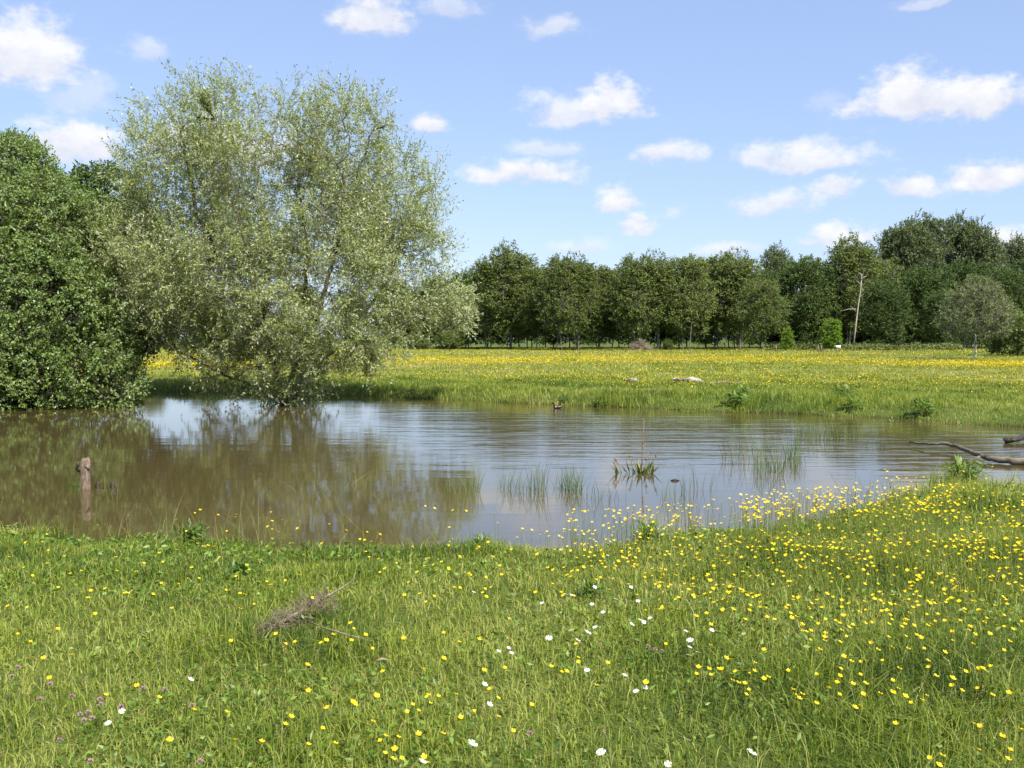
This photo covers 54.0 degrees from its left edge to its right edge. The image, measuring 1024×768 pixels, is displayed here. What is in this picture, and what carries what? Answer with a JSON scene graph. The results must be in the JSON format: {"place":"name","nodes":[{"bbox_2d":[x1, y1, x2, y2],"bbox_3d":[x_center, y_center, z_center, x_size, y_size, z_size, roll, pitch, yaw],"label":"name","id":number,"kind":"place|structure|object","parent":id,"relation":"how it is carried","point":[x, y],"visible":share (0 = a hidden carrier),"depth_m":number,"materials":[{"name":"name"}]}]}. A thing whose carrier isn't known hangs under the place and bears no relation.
{"place":"outdoors","nodes":[
{"label":"outdoors","id":0,"kind":"place"},
{"bbox_2d":[0,391,1023,552],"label":"pond water","id":1,"kind":"structure","parent":0,"point":[193,452],"depth_m":15.91,"materials":[{"name":"brown liquid"}]},
{"bbox_2d":[75,457,90,489],"bbox_3d":[-5.675,1.355,13.323,0.200,0.775,0.151,0,3,0],"label":"pond stump","id":2,"kind":"object","parent":1,"relation":"in","point":[85,463],"visible":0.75,"depth_m":13.27,"materials":[{"name":"brown wood"}]},
{"bbox_2d":[73,55,484,406],"bbox_3d":[-7.097,-4.462,31.034,12.597,11.183,8.618,0,3,0],"label":"willow tree","id":3,"kind":"object","parent":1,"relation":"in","point":[197,313],"visible":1,"depth_m":29.48,"materials":[{"name":"green plant"}]},
{"bbox_2d":[309,468,376,492],"bbox_3d":[-2.182,1.300,13.339,0.863,0.422,1.394,2,3,34],"label":"tuft","id":4,"kind":"object","parent":1,"relation":"in","point":[338,487],"visible":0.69,"depth_m":13.26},
{"bbox_2d":[442,471,484,494],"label":"rush tuft","id":5,"kind":"object","parent":1,"relation":"in","point":[450,487],"visible":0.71,"depth_m":13.04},
{"bbox_2d":[494,464,529,487],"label":"rush tuft","id":6,"kind":"object","parent":1,"relation":"in","point":[510,480],"visible":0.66,"depth_m":13.43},
{"bbox_2d":[500,473,542,495],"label":"rush tuft","id":7,"kind":"object","parent":1,"relation":"in","point":[523,487],"visible":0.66,"depth_m":12.90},
{"bbox_2d":[524,455,550,491],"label":"rush tuft","id":8,"kind":"object","parent":1,"relation":"in","point":[539,483],"visible":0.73,"depth_m":13.26,"materials":[{"name":"plant"}]},
{"bbox_2d":[558,463,585,491],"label":"rush tuft","id":9,"kind":"object","parent":1,"relation":"in","point":[571,483],"visible":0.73,"depth_m":13.10,"materials":[{"name":"plant"}]},
{"bbox_2d":[575,479,618,502],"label":"rush tuft","id":10,"kind":"object","parent":1,"relation":"in","point":[598,494],"visible":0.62,"depth_m":12.37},
{"bbox_2d":[612,419,659,473],"bbox_3d":[1.805,0.946,14.883,0.815,0.852,0.568,0,3,0],"label":"dock plant","id":11,"kind":"object","parent":1,"relation":"in","point":[647,469],"visible":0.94,"depth_m":14.89,"materials":[{"name":"plant"}]},
{"bbox_2d":[678,467,717,493],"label":"rush tuft","id":12,"kind":"object","parent":1,"relation":"in","point":[696,482],"visible":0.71,"depth_m":13.14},
{"bbox_2d":[708,428,770,463],"bbox_3d":[3.655,1.027,16.313,1.091,0.697,0.765,2,4,42],"label":"rush tuft","id":13,"kind":"object","parent":1,"relation":"in","point":[740,449],"visible":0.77,"depth_m":16.24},
{"bbox_2d":[724,424,785,452],"bbox_3d":[4.299,0.982,17.891,1.129,0.642,0.968,0,3,0],"label":"rush tuft","id":14,"kind":"object","parent":1,"relation":"in","point":[756,441],"visible":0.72,"depth_m":17.95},
{"bbox_2d":[750,443,791,473],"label":"rush tuft","id":15,"kind":"object","parent":1,"relation":"in","point":[767,468],"visible":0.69,"depth_m":15.02,"materials":[{"name":"plant"}]},
{"bbox_2d":[758,447,806,470],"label":"rush tuft","id":16,"kind":"object","parent":1,"relation":"in","point":[791,458],"visible":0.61,"depth_m":15.43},
{"bbox_2d":[781,433,810,460],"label":"rush tuft","id":17,"kind":"object","parent":1,"relation":"in","point":[796,447],"visible":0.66,"depth_m":16.52,"materials":[{"name":"plant"}]},
{"bbox_2d":[791,417,842,441],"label":"rush tuft","id":18,"kind":"object","parent":1,"relation":"in","point":[819,436],"visible":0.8,"depth_m":19.75,"materials":[{"name":"plant"}]},
{"bbox_2d":[909,441,1023,464],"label":"fallen log","id":19,"kind":"object","parent":1,"relation":"on","point":[1013,460],"visible":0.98,"depth_m":16.26,"materials":[{"name":"wood"}]},
{"bbox_2d":[1003,434,1023,442],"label":"dark log","id":20,"kind":"object","parent":1,"relation":"in","point":[1020,437],"visible":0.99,"depth_m":19.08,"materials":[{"name":"brown wood"}]},
{"bbox_2d":[0,338,1023,767],"bbox_3d":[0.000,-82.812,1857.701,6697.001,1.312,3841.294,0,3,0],"label":"ground","id":21,"kind":"structure","parent":0,"point":[1002,420],"depth_m":5.34,"materials":[{"name":"plant"}]},
{"bbox_2d":[0,124,157,410],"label":"sallow bush","id":22,"kind":"object","parent":21,"relation":"on","point":[50,283],"visible":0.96,"depth_m":28.45,"materials":[{"name":"green plant"}]},
{"bbox_2d":[65,158,210,386],"bbox_3d":[-13.891,-3.825,35.679,6.485,8.469,4.672,0,3,0],"label":"alder tree","id":23,"kind":"object","parent":21,"relation":"on","point":[81,172],"visible":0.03,"depth_m":34.57,"materials":[{"name":"green plant"}]},
{"bbox_2d":[147,494,180,539],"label":"grass tuft","id":24,"kind":"object","parent":21,"relation":"on","point":[164,520],"visible":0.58,"depth_m":9.55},
{"bbox_2d":[170,518,209,545],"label":"dock plant","id":25,"kind":"object","parent":21,"relation":"on","point":[191,533],"visible":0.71,"depth_m":9.16,"materials":[{"name":"green plant"}]},
{"bbox_2d":[221,559,260,579],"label":"dock plant","id":26,"kind":"object","parent":21,"relation":"on","point":[237,566],"visible":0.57,"depth_m":7.38,"materials":[{"name":"green plant"}]},
{"bbox_2d":[239,494,260,545],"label":"grass tuft","id":27,"kind":"object","parent":21,"relation":"on","point":[258,535],"visible":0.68,"depth_m":9.51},
{"bbox_2d":[280,281,323,335],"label":"oak tree","id":28,"kind":"object","parent":21,"relation":"on","point":[306,303],"visible":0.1,"depth_m":156.03,"materials":[{"name":"green plant"}]},
{"bbox_2d":[246,577,371,642],"bbox_3d":[-1.130,1.294,5.953,0.754,0.231,1.093,0,3,0],"label":"dead branch","id":29,"kind":"object","parent":21,"relation":"on","point":[309,603],"visible":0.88,"depth_m":5.91,"materials":[{"name":"wood"}]},
{"bbox_2d":[369,280,414,347],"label":"oak tree","id":30,"kind":"object","parent":21,"relation":"on","point":[407,331],"visible":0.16,"depth_m":158.03,"materials":[{"name":"green plant"}]},
{"bbox_2d":[397,333,431,349],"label":"meadow shrub","id":31,"kind":"object","parent":21,"relation":"on","point":[418,344],"visible":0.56,"depth_m":139.22,"materials":[{"name":"green plant"}]},
{"bbox_2d":[405,299,435,343],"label":"birch tree","id":32,"kind":"object","parent":21,"relation":"on","point":[421,331],"visible":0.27,"depth_m":153.09,"materials":[{"name":"green plant"}]},
{"bbox_2d":[415,273,456,348],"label":"oak tree","id":33,"kind":"object","parent":21,"relation":"on","point":[422,292],"visible":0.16,"depth_m":152.85,"materials":[{"name":"green plant"}]},
{"bbox_2d":[432,329,467,349],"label":"meadow shrub","id":34,"kind":"object","parent":21,"relation":"on","point":[460,339],"visible":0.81,"depth_m":138.66,"materials":[{"name":"green plant"}]},
{"bbox_2d":[439,269,491,347],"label":"oak tree","id":35,"kind":"object","parent":21,"relation":"on","point":[465,336],"visible":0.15,"depth_m":146.51,"materials":[{"name":"green plant"}]},
{"bbox_2d":[465,532,499,550],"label":"dock plant","id":36,"kind":"object","parent":21,"relation":"on","point":[478,541],"visible":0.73,"depth_m":8.96,"materials":[{"name":"green plant"}]},
{"bbox_2d":[463,278,508,348],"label":"oak tree","id":37,"kind":"object","parent":21,"relation":"on","point":[492,338],"visible":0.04,"depth_m":152.46,"materials":[{"name":"green plant"}]},
{"bbox_2d":[464,258,509,348],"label":"birch tree","id":38,"kind":"object","parent":21,"relation":"on","point":[475,277],"visible":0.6,"depth_m":137.64,"materials":[{"name":"green plant"}]},
{"bbox_2d":[475,239,538,348],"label":"birch tree","id":39,"kind":"object","parent":21,"relation":"on","point":[509,260],"visible":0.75,"depth_m":136.38,"materials":[{"name":"green plant"}]},
{"bbox_2d":[0,482,1023,767],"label":"clover leaves","id":40,"kind":"object","parent":21,"relation":"on","point":[480,572],"visible":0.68,"depth_m":5.49,"materials":[{"name":"plant"}]},
{"bbox_2d":[0,466,1023,759],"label":"buttercup drift","id":41,"kind":"object","parent":21,"relation":"on","point":[780,558],"visible":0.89,"depth_m":7.34,"materials":[{"name":"yellow plant"}]},
{"bbox_2d":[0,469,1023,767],"bbox_3d":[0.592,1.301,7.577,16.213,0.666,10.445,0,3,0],"label":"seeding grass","id":42,"kind":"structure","parent":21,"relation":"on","point":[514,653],"depth_m":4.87,"materials":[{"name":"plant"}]},
{"bbox_2d":[2,346,1023,427],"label":"meadow grass","id":43,"kind":"structure","parent":21,"relation":"on","point":[772,389],"depth_m":40.28,"materials":[{"name":"plant"}]},
{"bbox_2d":[501,321,532,347],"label":"oak tree","id":44,"kind":"object","parent":21,"relation":"on","point":[514,335],"visible":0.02,"depth_m":154.23,"materials":[{"name":"green plant"}]},
{"bbox_2d":[501,265,553,349],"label":"birch tree","id":45,"kind":"object","parent":21,"relation":"on","point":[531,322],"visible":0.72,"depth_m":135.44,"materials":[{"name":"green plant"}]},
{"bbox_2d":[512,331,556,347],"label":"oak tree","id":46,"kind":"object","parent":21,"relation":"on","point":[529,339],"visible":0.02,"depth_m":164.83,"materials":[{"name":"green plant"}]},
{"bbox_2d":[522,265,563,347],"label":"oak tree","id":47,"kind":"object","parent":21,"relation":"on","point":[548,338],"visible":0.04,"depth_m":151.14,"materials":[{"name":"green plant"}]},
{"bbox_2d":[80,349,1023,395],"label":"meadow buttercups","id":48,"kind":"object","parent":21,"relation":"on","point":[715,358],"visible":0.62,"depth_m":60.78,"materials":[{"name":"yellow plant"}]},
{"bbox_2d":[531,253,587,348],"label":"birch tree","id":49,"kind":"object","parent":21,"relation":"on","point":[558,274],"visible":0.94,"depth_m":129.19,"materials":[{"name":"green plant"}]},
{"bbox_2d":[551,296,591,347],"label":"oak tree","id":50,"kind":"object","parent":21,"relation":"on","point":[581,337],"visible":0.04,"depth_m":149.91,"materials":[{"name":"green plant"}]},
{"bbox_2d":[542,251,611,349],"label":"birch tree","id":51,"kind":"object","parent":21,"relation":"on","point":[587,278],"visible":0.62,"depth_m":130.71,"materials":[{"name":"green plant"}]},
{"bbox_2d":[575,579,610,599],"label":"dock plant","id":52,"kind":"object","parent":21,"relation":"on","point":[596,592],"visible":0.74,"depth_m":6.67,"materials":[{"name":"green plant"}]},
{"bbox_2d":[580,287,616,348],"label":"oak tree","id":53,"kind":"object","parent":21,"relation":"on","point":[595,338],"visible":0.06,"depth_m":150.08,"materials":[{"name":"green plant"}]},
{"bbox_2d":[576,264,631,348],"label":"birch tree","id":54,"kind":"object","parent":21,"relation":"on","point":[605,275],"visible":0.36,"depth_m":136.28,"materials":[{"name":"green plant"}]},
{"bbox_2d":[605,285,654,347],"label":"oak tree","id":55,"kind":"object","parent":21,"relation":"on","point":[641,334],"visible":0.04,"depth_m":148.37,"materials":[{"name":"green plant"}]},
{"bbox_2d":[604,252,661,348],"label":"birch tree","id":56,"kind":"object","parent":21,"relation":"on","point":[631,271],"visible":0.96,"depth_m":128.56,"materials":[{"name":"green plant"}]},
{"bbox_2d":[627,338,656,350],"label":"brushwood heap","id":57,"kind":"object","parent":21,"relation":"on","point":[640,344],"visible":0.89,"depth_m":127.62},
{"bbox_2d":[626,517,670,545],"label":"dock plant","id":58,"kind":"object","parent":21,"relation":"on","point":[645,530],"visible":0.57,"depth_m":9.27,"materials":[{"name":"green plant"}]},
{"bbox_2d":[620,248,694,349],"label":"birch tree","id":59,"kind":"object","parent":21,"relation":"on","point":[661,273],"visible":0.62,"depth_m":128.85,"materials":[{"name":"green plant"}]},
{"bbox_2d":[639,291,678,347],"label":"oak tree","id":60,"kind":"object","parent":21,"relation":"on","point":[652,337],"visible":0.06,"depth_m":152.86,"materials":[{"name":"green plant"}]},
{"bbox_2d":[662,339,672,349],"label":"meadow shrub","id":61,"kind":"object","parent":21,"relation":"on","point":[667,344],"visible":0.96,"depth_m":138.53,"materials":[{"name":"green plant"}]},
{"bbox_2d":[654,282,695,347],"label":"oak tree","id":62,"kind":"object","parent":21,"relation":"on","point":[671,336],"visible":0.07,"depth_m":150.12,"materials":[{"name":"green plant"}]},
{"bbox_2d":[653,253,718,348],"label":"birch tree","id":63,"kind":"object","parent":21,"relation":"on","point":[687,276],"visible":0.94,"depth_m":128.50,"materials":[{"name":"green plant"}]},
{"bbox_2d":[673,377,703,381],"bbox_3d":[6.208,-0.129,35.285,1.124,0.327,5.042,0,3,9],"label":"bleached log","id":64,"kind":"object","parent":21,"relation":"on","point":[692,379],"visible":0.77,"depth_m":36.36,"materials":[{"name":"beige wood"}]},
{"bbox_2d":[669,485,712,530],"bbox_3d":[1.762,1.327,10.055,0.466,0.704,0.364,0,3,0],"label":"grass tuft","id":65,"kind":"object","parent":21,"relation":"on","point":[688,514],"visible":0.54,"depth_m":10.06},
{"bbox_2d":[676,335,713,346],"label":"oak tree","id":66,"kind":"object","parent":21,"relation":"on","point":[694,339],"visible":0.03,"depth_m":163.84,"materials":[{"name":"green plant"}]},
{"bbox_2d":[684,282,726,348],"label":"oak tree","id":67,"kind":"object","parent":21,"relation":"on","point":[708,340],"visible":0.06,"depth_m":147.85,"materials":[{"name":"green plant"}]},
{"bbox_2d":[683,250,744,348],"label":"birch tree","id":68,"kind":"object","parent":21,"relation":"on","point":[711,260],"visible":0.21,"depth_m":139.65,"materials":[{"name":"green plant"}]},
{"bbox_2d":[723,389,749,405],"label":"dock plant","id":69,"kind":"object","parent":21,"relation":"on","point":[734,392],"visible":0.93,"depth_m":27.38,"materials":[{"name":"green plant"}]},
{"bbox_2d":[719,295,754,347],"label":"oak tree","id":70,"kind":"object","parent":21,"relation":"on","point":[735,335],"visible":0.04,"depth_m":148.11,"materials":[{"name":"green plant"}]},
{"bbox_2d":[705,246,770,348],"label":"birch tree","id":71,"kind":"object","parent":21,"relation":"on","point":[740,269],"visible":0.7,"depth_m":135.48,"materials":[{"name":"green plant"}]},
{"bbox_2d":[732,278,791,348],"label":"birch tree","id":72,"kind":"object","parent":21,"relation":"on","point":[762,294],"visible":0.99,"depth_m":127.20,"materials":[{"name":"green plant"}]},
{"bbox_2d":[744,268,782,347],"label":"oak tree","id":73,"kind":"object","parent":21,"relation":"on","point":[767,272],"visible":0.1,"depth_m":153.32,"materials":[{"name":"green plant"}]},
{"bbox_2d":[754,239,793,291],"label":"poplar tree","id":74,"kind":"object","parent":21,"relation":"on","point":[773,260],"visible":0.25,"depth_m":182.88,"materials":[{"name":"green plant"}]},
{"bbox_2d":[780,327,795,349],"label":"sapling","id":75,"kind":"object","parent":21,"relation":"on","point":[786,339],"visible":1,"depth_m":121.57,"materials":[{"name":"green plant"}]},
{"bbox_2d":[758,341,825,351],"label":"bramble bank","id":76,"kind":"structure","parent":21,"relation":"on","point":[809,345],"depth_m":126.90,"materials":[{"name":"green plant"}]},
{"bbox_2d":[769,296,818,343],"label":"oak tree","id":77,"kind":"object","parent":21,"relation":"on","point":[791,332],"visible":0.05,"depth_m":160.59,"materials":[{"name":"green plant"}]},
{"bbox_2d":[767,253,845,343],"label":"oak tree","id":78,"kind":"object","parent":21,"relation":"on","point":[796,274],"visible":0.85,"depth_m":147.76,"materials":[{"name":"green plant"}]},
{"bbox_2d":[798,259,860,347],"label":"oak tree","id":79,"kind":"object","parent":21,"relation":"on","point":[842,331],"visible":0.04,"depth_m":158.00,"materials":[{"name":"green plant"}]},
{"bbox_2d":[819,318,843,348],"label":"sapling","id":80,"kind":"object","parent":21,"relation":"on","point":[831,339],"visible":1,"depth_m":117.50,"materials":[{"name":"green plant"}]},
{"bbox_2d":[834,383,855,397],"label":"dock plant","id":81,"kind":"object","parent":21,"relation":"on","point":[841,391],"visible":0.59,"depth_m":28.30,"materials":[{"name":"green plant"}]},
{"bbox_2d":[812,228,883,344],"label":"birch tree","id":82,"kind":"object","parent":21,"relation":"on","point":[851,259],"visible":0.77,"depth_m":149.40,"materials":[{"name":"green plant"}]},
{"bbox_2d":[826,468,876,507],"bbox_3d":[3.951,1.303,11.816,0.604,0.686,0.614,0,3,0],"label":"grass tuft","id":83,"kind":"object","parent":21,"relation":"on","point":[851,491],"visible":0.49,"depth_m":11.76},
{"bbox_2d":[840,397,865,409],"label":"dock plant","id":84,"kind":"object","parent":21,"relation":"on","point":[853,404],"visible":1,"depth_m":25.86,"materials":[{"name":"green plant"}]},
{"bbox_2d":[842,272,865,344],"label":"dead tree","id":85,"kind":"object","parent":21,"relation":"on","point":[857,308],"visible":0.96,"depth_m":135.03,"materials":[{"name":"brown wood"}]},
{"bbox_2d":[838,321,883,345],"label":"oak tree","id":86,"kind":"object","parent":21,"relation":"on","point":[866,339],"visible":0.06,"depth_m":160.92,"materials":[{"name":"green plant"}]},
{"bbox_2d":[835,342,905,350],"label":"bramble bank","id":87,"kind":"structure","parent":21,"relation":"on","point":[865,346],"depth_m":124.85,"materials":[{"name":"green plant"}]},
{"bbox_2d":[853,256,910,341],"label":"birch tree","id":88,"kind":"object","parent":21,"relation":"on","point":[885,264],"visible":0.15,"depth_m":155.90,"materials":[{"name":"green plant"}]},
{"bbox_2d":[855,279,918,346],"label":"oak tree","id":89,"kind":"object","parent":21,"relation":"on","point":[883,296],"visible":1,"depth_m":138.30,"materials":[{"name":"green plant"}]},
{"bbox_2d":[869,221,914,277],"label":"poplar tree","id":90,"kind":"object","parent":21,"relation":"on","point":[887,239],"visible":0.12,"depth_m":177.62,"materials":[{"name":"green plant"}]},
{"bbox_2d":[875,215,942,280],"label":"poplar tree","id":91,"kind":"object","parent":21,"relation":"on","point":[915,244],"visible":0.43,"depth_m":174.59,"materials":[{"name":"green plant"}]},
{"bbox_2d":[908,396,936,414],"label":"dock plant","id":92,"kind":"object","parent":21,"relation":"on","point":[923,403],"visible":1,"depth_m":24.41,"materials":[{"name":"green plant"}]},
{"bbox_2d":[888,264,958,343],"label":"oak tree","id":93,"kind":"object","parent":21,"relation":"on","point":[925,282],"visible":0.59,"depth_m":153.71,"materials":[{"name":"green plant"}]},
{"bbox_2d":[896,207,957,275],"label":"poplar tree","id":94,"kind":"object","parent":21,"relation":"on","point":[935,224],"visible":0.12,"depth_m":178.89,"materials":[{"name":"green plant"}]},
{"bbox_2d":[894,342,972,350],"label":"bramble bank","id":95,"kind":"structure","parent":21,"relation":"on","point":[936,346],"depth_m":122.94,"materials":[{"name":"green plant"}]},
{"bbox_2d":[917,287,969,343],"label":"oak tree","id":96,"kind":"object","parent":21,"relation":"on","point":[930,308],"visible":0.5,"depth_m":139.30,"materials":[{"name":"green plant"}]},
{"bbox_2d":[932,208,981,277],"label":"poplar tree","id":97,"kind":"object","parent":21,"relation":"on","point":[957,219],"visible":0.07,"depth_m":182.29,"materials":[{"name":"green plant"}]},
{"bbox_2d":[927,257,992,346],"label":"oak tree","id":98,"kind":"object","parent":21,"relation":"on","point":[961,272],"visible":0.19,"depth_m":157.91,"materials":[{"name":"green plant"}]},
{"bbox_2d":[938,453,993,486],"bbox_3d":[5.823,1.120,12.932,0.742,0.436,0.610,0,3,10],"label":"dock plant","id":99,"kind":"object","parent":21,"relation":"on","point":[964,464],"visible":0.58,"depth_m":12.90,"materials":[{"name":"green plant"}]},
{"bbox_2d":[942,214,1005,345],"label":"poplar tree","id":100,"kind":"object","parent":21,"relation":"on","point":[982,240],"visible":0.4,"depth_m":177.04,"materials":[{"name":"green plant"}]},
{"bbox_2d":[929,272,1020,359],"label":"grey willow","id":101,"kind":"object","parent":21,"relation":"on","point":[985,295],"visible":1,"depth_m":73.64,"materials":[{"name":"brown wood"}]},
{"bbox_2d":[964,235,1010,274],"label":"poplar tree","id":102,"kind":"object","parent":21,"relation":"on","point":[1005,254],"visible":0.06,"depth_m":178.97,"materials":[{"name":"green plant"}]},
{"bbox_2d":[968,264,1023,344],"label":"oak tree","id":103,"kind":"object","parent":21,"relation":"on","point":[1008,282],"visible":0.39,"depth_m":148.09,"materials":[{"name":"green plant"}]},
{"bbox_2d":[980,307,1023,356],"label":"meadow shrub","id":104,"kind":"object","parent":21,"relation":"on","point":[1008,345],"visible":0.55,"depth_m":87.18,"materials":[{"name":"green plant"}]},
{"bbox_2d":[1000,230,1023,283],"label":"poplar tree","id":105,"kind":"object","parent":21,"relation":"on","point":[1015,252],"visible":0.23,"depth_m":188.00,"materials":[{"name":"green plant"}]},
{"bbox_2d":[1010,259,1023,302],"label":"oak tree","id":106,"kind":"object","parent":21,"relation":"on","point":[1021,262],"visible":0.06,"depth_m":160.46,"materials":[{"name":"green plant"}]},
{"bbox_2d":[0,0,1023,337],"label":"sky","id":107,"kind":"structure","parent":0,"point":[605,131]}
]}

